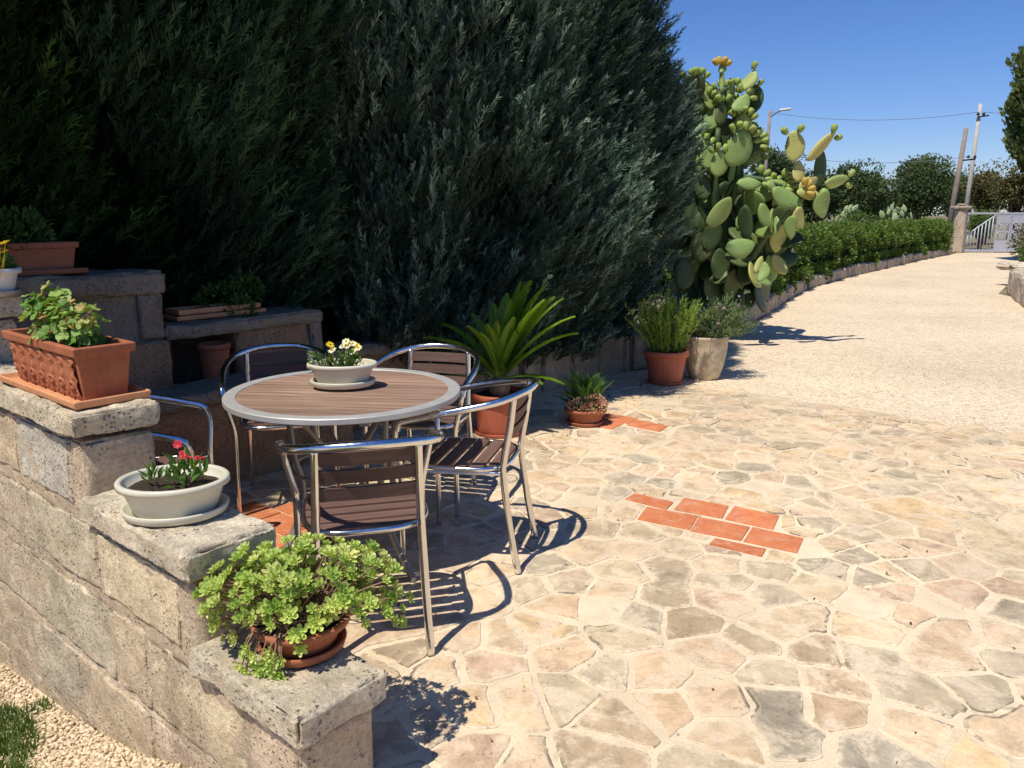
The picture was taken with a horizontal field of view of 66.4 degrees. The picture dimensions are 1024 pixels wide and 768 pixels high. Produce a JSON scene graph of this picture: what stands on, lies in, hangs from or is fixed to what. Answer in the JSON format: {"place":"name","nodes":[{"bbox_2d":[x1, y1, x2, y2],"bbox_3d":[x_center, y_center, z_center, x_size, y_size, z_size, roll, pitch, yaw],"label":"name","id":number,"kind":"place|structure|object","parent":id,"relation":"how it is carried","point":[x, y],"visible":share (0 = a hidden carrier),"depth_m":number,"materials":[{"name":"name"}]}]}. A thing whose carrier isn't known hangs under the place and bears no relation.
{"place":"outdoors","nodes":[
{"label":"outdoors","id":0,"kind":"place"},
{"bbox_2d":[0,661,192,767],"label":"gravel yard","id":1,"kind":"structure","parent":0,"point":[58,738],"depth_m":2.69,"materials":[{"name":"beige gravel"}]},
{"bbox_2d":[0,694,125,767],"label":"lawn grass","id":2,"kind":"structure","parent":1,"relation":"on","point":[11,743],"depth_m":2.71,"materials":[{"name":"green plant"}]},
{"bbox_2d":[221,373,1023,767],"bbox_3d":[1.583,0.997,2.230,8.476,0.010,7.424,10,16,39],"label":"flagstone paving","id":3,"kind":"structure","parent":0,"point":[787,731],"depth_m":3.01,"materials":[{"name":"beige stone"}]},
{"bbox_2d":[148,394,213,465],"bbox_3d":[-1.484,0.412,3.097,0.541,0.770,0.576,-3,13,-14],"label":"bistro chair","id":4,"kind":"object","parent":3,"relation":"on","point":[169,438],"visible":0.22,"depth_m":3.30,"materials":[{"name":"metal"}]},
{"bbox_2d":[219,343,339,512],"bbox_3d":[-1.175,0.209,4.028,0.576,0.770,0.541,-4,13,-18],"label":"bistro chair","id":5,"kind":"object","parent":3,"relation":"on","point":[247,424],"visible":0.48,"depth_m":4.11,"materials":[{"name":"metal"}]},
{"bbox_2d":[222,368,459,582],"bbox_3d":[-0.700,0.382,3.348,0.966,0.733,0.966,1,12,6],"label":"round table","id":6,"kind":"object","parent":3,"relation":"on","point":[290,400],"visible":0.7,"depth_m":3.15,"materials":[{"name":"wood"}]},
{"bbox_2d":[306,338,376,389],"bbox_3d":[-0.721,-0.092,3.301,0.303,0.200,0.218,-1,12,-3],"label":"table flower bowl","id":7,"kind":"object","parent":6,"relation":"on","point":[349,369],"visible":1,"depth_m":3.26,"materials":[{"name":"white ceramic"}]},
{"bbox_2d":[274,429,443,655],"bbox_3d":[-0.507,0.496,2.711,0.576,0.770,0.541,-3,13,-15],"label":"bistro chair","id":8,"kind":"object","parent":3,"relation":"on","point":[359,509],"visible":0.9,"depth_m":2.51,"materials":[{"name":"metal"}]},
{"bbox_2d":[362,343,479,516],"bbox_3d":[-0.437,0.208,4.029,0.576,0.770,0.541,3,13,14],"label":"bistro chair","id":9,"kind":"object","parent":3,"relation":"on","point":[456,422],"visible":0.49,"depth_m":4.12,"materials":[{"name":"metal"}]},
{"bbox_2d":[392,376,538,573],"bbox_3d":[-0.158,0.354,3.360,0.541,0.770,0.576,3,13,13],"label":"bistro chair","id":10,"kind":"object","parent":3,"relation":"on","point":[502,460],"visible":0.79,"depth_m":3.23,"materials":[{"name":"metal"}]},
{"bbox_2d":[423,281,578,438],"bbox_3d":[-0.074,-0.179,5.241,1.026,1.013,0.542,0,12,0],"label":"sago palm","id":11,"kind":"object","parent":3,"relation":"on","point":[499,338],"visible":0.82,"depth_m":5.14,"materials":[{"name":"plant"}]},
{"bbox_2d":[233,413,802,556],"bbox_3d":[-0.063,0.482,4.584,2.778,0.010,2.474,0,12,0],"label":"tile inlay","id":12,"kind":"object","parent":3,"relation":"on","point":[281,523],"visible":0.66,"depth_m":3.77,"materials":[{"name":"tile"}]},
{"bbox_2d":[556,367,613,427],"bbox_3d":[0.511,0.074,5.523,0.378,0.394,0.422,-8,15,-33],"label":"sedum bowl","id":13,"kind":"object","parent":3,"relation":"on","point":[585,406],"visible":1,"depth_m":5.45,"materials":[{"name":"ceramic"}]},
{"bbox_2d":[624,287,706,385],"bbox_3d":[1.308,-0.426,6.789,0.719,0.840,0.677,0,12,0],"label":"upright herb pot","id":14,"kind":"object","parent":3,"relation":"on","point":[666,357],"visible":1,"depth_m":6.68,"materials":[{"name":"ceramic"}]},
{"bbox_2d":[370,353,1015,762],"bbox_3d":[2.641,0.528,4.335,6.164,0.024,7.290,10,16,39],"label":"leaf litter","id":15,"kind":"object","parent":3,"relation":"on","point":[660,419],"visible":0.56,"depth_m":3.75,"materials":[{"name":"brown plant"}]},
{"bbox_2d":[578,215,1023,370],"bbox_3d":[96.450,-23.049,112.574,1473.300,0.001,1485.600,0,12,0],"label":"ground","id":16,"kind":"structure","parent":0,"point":[1004,290],"depth_m":44.93,"materials":[{"name":"soil"}]},
{"bbox_2d":[0,0,293,313],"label":"cypress tree","id":17,"kind":"object","parent":16,"relation":"on","point":[38,160],"visible":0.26,"depth_m":4.12,"materials":[{"name":"green plant"}]},
{"bbox_2d":[0,295,387,767],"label":"stepped stone wall","id":18,"kind":"structure","parent":16,"relation":"on","point":[104,628],"depth_m":2.37,"materials":[{"name":"stone"}]},
{"bbox_2d":[0,240,21,297],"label":"yellow flower pot","id":19,"kind":"object","parent":18,"relation":"on","point":[9,271],"visible":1,"depth_m":3.04,"materials":[{"name":"ceramic"}]},
{"bbox_2d":[0,280,150,409],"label":"geranium trough","id":20,"kind":"object","parent":18,"relation":"on","point":[63,353],"visible":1,"depth_m":2.52,"materials":[{"name":"ceramic"}]},
{"bbox_2d":[114,440,229,526],"bbox_3d":[-0.970,0.273,2.240,0.310,0.200,0.260,-1,12,-4],"label":"red flower planter","id":21,"kind":"object","parent":18,"relation":"on","point":[182,491],"visible":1,"depth_m":2.20,"materials":[{"name":"ceramic"}]},
{"bbox_2d":[191,531,414,681],"bbox_3d":[-0.538,0.552,2.037,0.561,0.321,0.385,0,12,0],"label":"succulent bowl","id":22,"kind":"object","parent":18,"relation":"on","point":[299,620],"visible":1,"depth_m":1.95,"materials":[{"name":"ceramic"}]},
{"bbox_2d":[4,268,418,485],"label":"garden terrace wall","id":23,"kind":"structure","parent":16,"relation":"on","point":[164,358],"depth_m":4.18,"materials":[{"name":"stone"}]},
{"bbox_2d":[0,204,88,276],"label":"terracotta trough","id":24,"kind":"object","parent":23,"relation":"on","point":[43,255],"visible":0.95,"depth_m":3.74,"materials":[{"name":"ceramic"}]},
{"bbox_2d":[196,341,230,377],"bbox_3d":[-1.685,-0.139,4.438,0.182,0.190,0.182,0,12,0],"label":"clay pot","id":25,"kind":"object","parent":23,"relation":"on","point":[214,355],"visible":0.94,"depth_m":4.38,"materials":[{"name":"ceramic"}]},
{"bbox_2d":[162,267,266,321],"bbox_3d":[-1.709,-0.472,4.587,0.302,0.402,0.623,10,16,39],"label":"terracotta trough","id":26,"kind":"object","parent":23,"relation":"on","point":[237,303],"visible":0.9,"depth_m":4.58,"materials":[{"name":"brown ceramic"}]},
{"bbox_2d":[0,0,466,341],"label":"cypress tree","id":27,"kind":"object","parent":16,"relation":"on","point":[209,100],"visible":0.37,"depth_m":4.32,"materials":[{"name":"green plant"}]},
{"bbox_2d":[281,0,713,375],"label":"cypress tree","id":28,"kind":"object","parent":16,"relation":"on","point":[550,144],"visible":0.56,"depth_m":5.36,"materials":[{"name":"green plant"}]},
{"bbox_2d":[429,323,650,405],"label":"rubble wall","id":29,"kind":"structure","parent":16,"relation":"on","point":[622,354],"depth_m":6.89,"materials":[{"name":"stone"}]},
{"bbox_2d":[649,222,678,299],"bbox_3d":[2.684,-1.702,11.655,1.855,1.477,1.932,-10,16,-39],"label":"round bush","id":30,"kind":"object","parent":16,"relation":"on","point":[663,283],"visible":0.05,"depth_m":11.50,"materials":[{"name":"green plant"}]},
{"bbox_2d":[656,198,686,236],"bbox_3d":[6.940,-7.318,33.094,3.305,3.339,3.349,-11,17,-42],"label":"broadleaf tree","id":31,"kind":"object","parent":16,"relation":"on","point":[676,225],"visible":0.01,"depth_m":32.39,"materials":[{"name":"green plant"}]},
{"bbox_2d":[667,56,855,314],"bbox_3d":[2.647,-2.118,8.853,1.908,2.921,1.634,0,12,0],"label":"prickly pear","id":32,"kind":"object","parent":16,"relation":"on","point":[744,227],"visible":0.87,"depth_m":8.55,"materials":[{"name":"green plant"}]},
{"bbox_2d":[743,143,809,210],"bbox_3d":[13.604,-9.941,40.861,3.696,5.146,3.604,0,12,0],"label":"broadleaf tree","id":33,"kind":"object","parent":16,"relation":"on","point":[778,163],"visible":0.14,"depth_m":39.84,"materials":[{"name":"green plant"}]},
{"bbox_2d":[764,108,790,171],"bbox_3d":[12.973,-10.217,38.712,1.156,6.572,0.240,0,12,0],"label":"lamp post","id":34,"kind":"object","parent":16,"relation":"on","point":[768,130],"visible":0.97,"depth_m":38.11,"materials":[{"name":"grey metal"}]},
{"bbox_2d":[774,152,954,162],"bbox_3d":[15.784,-10.404,35.529,8.920,0.837,0.020,11,17,42],"label":"overhead wire","id":35,"kind":"object","parent":34,"relation":"attached to","point":[893,162],"visible":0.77,"depth_m":34.53,"materials":[{"name":"rubber"}]},
{"bbox_2d":[771,112,975,119],"bbox_3d":[16.463,-12.470,36.112,8.844,0.648,0.020,6,14,27],"label":"overhead wire","id":36,"kind":"object","parent":34,"relation":"attached to","point":[891,119],"visible":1,"depth_m":35.67,"materials":[{"name":"rubber"}]},
{"bbox_2d":[647,248,952,346],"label":"kerb wall","id":37,"kind":"structure","parent":16,"relation":"on","point":[774,302],"depth_m":17.30,"materials":[{"name":"stone"}]},
{"bbox_2d":[662,216,954,314],"bbox_3d":[8.811,-3.551,19.800,1.971,1.373,23.091,8,15,34],"label":"clipped hedge","id":38,"kind":"object","parent":16,"relation":"on","point":[826,248],"visible":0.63,"depth_m":18.57,"materials":[{"name":"green plant"}]},
{"bbox_2d":[793,166,846,222],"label":"broadleaf tree","id":39,"kind":"object","parent":16,"relation":"on","point":[834,207],"visible":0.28,"depth_m":43.24,"materials":[{"name":"green plant"}]},
{"bbox_2d":[835,204,859,221],"bbox_3d":[9.161,-4.088,21.609,0.629,1.694,0.836,0,12,0],"label":"prickly pear","id":40,"kind":"object","parent":16,"relation":"on","point":[848,209],"visible":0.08,"depth_m":21.38,"materials":[{"name":"green plant"}]},
{"bbox_2d":[835,204,881,223],"bbox_3d":[9.256,-3.942,21.116,1.250,1.824,1.314,-5,13,-21],"label":"round bush","id":41,"kind":"object","parent":16,"relation":"on","point":[856,217],"visible":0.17,"depth_m":20.95,"materials":[{"name":"green plant"}]},
{"bbox_2d":[828,158,899,215],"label":"broadleaf tree","id":42,"kind":"object","parent":16,"relation":"on","point":[873,194],"visible":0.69,"depth_m":45.69,"materials":[{"name":"green plant"}]},
{"bbox_2d":[864,206,891,220],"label":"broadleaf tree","id":43,"kind":"object","parent":16,"relation":"on","point":[879,218],"visible":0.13,"depth_m":60.23,"materials":[{"name":"green plant"}]},
{"bbox_2d":[879,203,912,220],"bbox_3d":[12.272,-4.877,24.993,0.915,1.790,0.819,0,12,0],"label":"prickly pear","id":44,"kind":"object","parent":16,"relation":"on","point":[895,212],"visible":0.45,"depth_m":24.71,"materials":[{"name":"green plant"}]},
{"bbox_2d":[880,152,966,219],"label":"broadleaf tree","id":45,"kind":"object","parent":16,"relation":"on","point":[921,186],"visible":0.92,"depth_m":49.40,"materials":[{"name":"green plant"}]},
{"bbox_2d":[940,167,977,226],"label":"broadleaf tree","id":46,"kind":"object","parent":16,"relation":"on","point":[965,179],"visible":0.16,"depth_m":57.73,"materials":[{"name":"green plant"}]},
{"bbox_2d":[950,204,972,252],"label":"gate pillar","id":47,"kind":"structure","parent":16,"relation":"on","point":[959,217],"depth_m":29.15,"materials":[{"name":"stone"}]},
{"bbox_2d":[947,128,975,240],"bbox_3d":[18.903,-8.168,32.967,0.907,5.029,0.268,2,12,7],"label":"utility pole","id":48,"kind":"object","parent":16,"relation":"on","point":[961,159],"visible":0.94,"depth_m":32.79,"materials":[{"name":"brown wood"}]},
{"bbox_2d":[964,104,988,211],"bbox_3d":[20.545,-9.190,34.806,0.568,6.233,0.302,0,12,0],"label":"utility pole","id":49,"kind":"object","parent":16,"relation":"on","point":[971,172],"visible":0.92,"depth_m":34.59,"materials":[{"name":"concrete"}]},
{"bbox_2d":[966,203,1000,248],"bbox_3d":[19.441,-6.496,32.400,1.511,2.014,1.498,0,12,0],"label":"round bush","id":50,"kind":"object","parent":16,"relation":"on","point":[976,220],"visible":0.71,"depth_m":32.16,"materials":[{"name":"green plant"}]},
{"bbox_2d":[958,159,1016,244],"bbox_3d":[22.453,-8.568,37.048,2.681,4.080,2.764,0,12,0],"label":"broadleaf tree","id":51,"kind":"object","parent":16,"relation":"on","point":[979,197],"visible":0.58,"depth_m":36.60,"materials":[{"name":"green plant"}]},
{"bbox_2d":[981,155,1023,239],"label":"broadleaf tree","id":52,"kind":"object","parent":16,"relation":"on","point":[1008,191],"visible":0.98,"depth_m":32.74,"materials":[{"name":"green plant"}]},
{"bbox_2d":[996,149,1023,187],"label":"broadleaf tree","id":53,"kind":"object","parent":16,"relation":"on","point":[1010,165],"visible":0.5,"depth_m":32.67,"materials":[{"name":"green plant"}]},
{"bbox_2d":[997,45,1023,261],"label":"slim cypress","id":54,"kind":"object","parent":16,"relation":"on","point":[1012,140],"visible":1,"depth_m":22.98,"materials":[{"name":"green plant"}]},
{"bbox_2d":[1006,267,1023,307],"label":"planting bed wall","id":55,"kind":"structure","parent":16,"relation":"on","point":[1015,288],"depth_m":13.41,"materials":[{"name":"stone"}]},
{"bbox_2d":[996,261,1023,269],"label":"flat rock","id":56,"kind":"object","parent":55,"relation":"on","point":[1004,265],"visible":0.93,"depth_m":15.93,"materials":[{"name":"beige stone"}]},
{"bbox_2d":[1015,239,1023,261],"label":"bed shrub","id":57,"kind":"object","parent":55,"relation":"on","point":[1021,252],"visible":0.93,"depth_m":16.19,"materials":[{"name":"green plant"}]},
{"bbox_2d":[1006,222,1023,259],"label":"bed shrub","id":58,"kind":"object","parent":16,"relation":"on","point":[1018,243],"visible":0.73,"depth_m":17.44,"materials":[{"name":"green plant"}]},
{"bbox_2d":[619,252,1023,433],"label":"driveway","id":59,"kind":"structure","parent":0,"point":[951,326],"depth_m":8.68,"materials":[{"name":"beige concrete"}]},
{"bbox_2d":[683,290,759,379],"bbox_3d":[1.862,-0.447,6.981,0.664,0.798,0.590,0,12,0],"label":"flowering shrub pot","id":60,"kind":"object","parent":59,"relation":"on","point":[711,335],"visible":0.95,"depth_m":6.88,"materials":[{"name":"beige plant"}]},
{"bbox_2d":[962,212,1023,251],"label":"metal gate","id":61,"kind":"structure","parent":59,"relation":"on","point":[1010,218],"depth_m":29.41,"materials":[{"name":"white metal"}]},
{"bbox_2d":[655,0,1023,214],"label":"sky","id":62,"kind":"structure","parent":0,"point":[869,64],"materials":[{"name":"blue"}]}
]}

